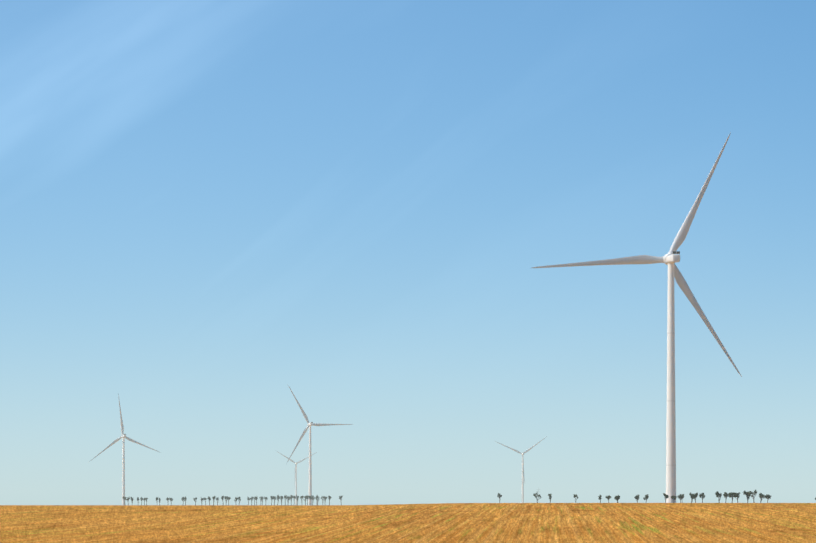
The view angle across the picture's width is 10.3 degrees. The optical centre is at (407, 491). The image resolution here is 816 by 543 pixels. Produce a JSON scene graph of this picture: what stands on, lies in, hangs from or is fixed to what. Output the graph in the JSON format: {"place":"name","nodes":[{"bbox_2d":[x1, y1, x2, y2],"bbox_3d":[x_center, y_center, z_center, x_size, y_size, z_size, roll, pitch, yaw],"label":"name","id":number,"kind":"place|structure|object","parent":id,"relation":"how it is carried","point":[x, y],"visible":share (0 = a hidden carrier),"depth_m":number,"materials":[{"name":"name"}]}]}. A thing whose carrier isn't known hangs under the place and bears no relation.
{"place":"outdoors","nodes":[
{"label":"outdoors","id":0,"kind":"place"},
{"bbox_2d":[0,503,815,542],"bbox_3d":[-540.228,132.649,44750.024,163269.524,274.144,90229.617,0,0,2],"label":"field ground","id":1,"kind":"structure","parent":0,"point":[604,523],"depth_m":440.62,"materials":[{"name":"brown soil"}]},
{"bbox_2d":[89,394,160,504],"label":"wind turbine","id":2,"kind":"object","parent":1,"relation":"on","point":[123,435],"visible":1,"depth_m":5754.97,"materials":[{"name":"white metal"}]},
{"bbox_2d":[278,452,316,504],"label":"wind turbine","id":3,"kind":"object","parent":1,"relation":"on","point":[296,463],"visible":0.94,"depth_m":9953.52,"materials":[{"name":"white metal"}]},
{"bbox_2d":[286,385,351,504],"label":"wind turbine","id":4,"kind":"object","parent":1,"relation":"on","point":[309,425],"visible":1,"depth_m":5341.53,"materials":[{"name":"white metal"}]},
{"bbox_2d":[495,437,545,502],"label":"wind turbine","id":5,"kind":"object","parent":1,"relation":"on","point":[523,478],"visible":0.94,"depth_m":8015.02,"materials":[{"name":"white metal"}]},
{"bbox_2d":[533,492,540,502],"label":"tree","id":6,"kind":"object","parent":1,"relation":"on","point":[534,495],"visible":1,"depth_m":1714.32,"materials":[{"name":"green plant"}]},
{"bbox_2d":[532,132,741,502],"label":"wind turbine","id":7,"kind":"object","parent":1,"relation":"on","point":[670,259],"visible":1,"depth_m":1750.45,"materials":[{"name":"white metal"}]},
{"bbox_2d":[715,491,721,502],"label":"tree","id":8,"kind":"object","parent":1,"relation":"on","point":[717,494],"visible":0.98,"depth_m":1136.21,"materials":[{"name":"green plant"}]},
{"bbox_2d":[729,492,735,502],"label":"tree","id":9,"kind":"object","parent":1,"relation":"on","point":[731,494],"visible":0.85,"depth_m":1205.37,"materials":[{"name":"green plant"}]},
{"bbox_2d":[734,492,739,502],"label":"tree","id":10,"kind":"object","parent":1,"relation":"on","point":[736,495],"visible":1,"depth_m":1190.39,"materials":[{"name":"green plant"}]},
{"bbox_2d":[743,490,750,502],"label":"tree","id":11,"kind":"object","parent":1,"relation":"on","point":[748,493],"visible":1,"depth_m":1241.01,"materials":[{"name":"green plant"}]},
{"bbox_2d":[751,489,756,502],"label":"tree","id":12,"kind":"object","parent":1,"relation":"on","point":[754,492],"visible":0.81,"depth_m":1252.83,"materials":[{"name":"green plant"}]},
{"bbox_2d":[0,0,815,504],"label":"sky","id":13,"kind":"structure","parent":0,"point":[209,209],"materials":[{"name":"blue"}]}
]}

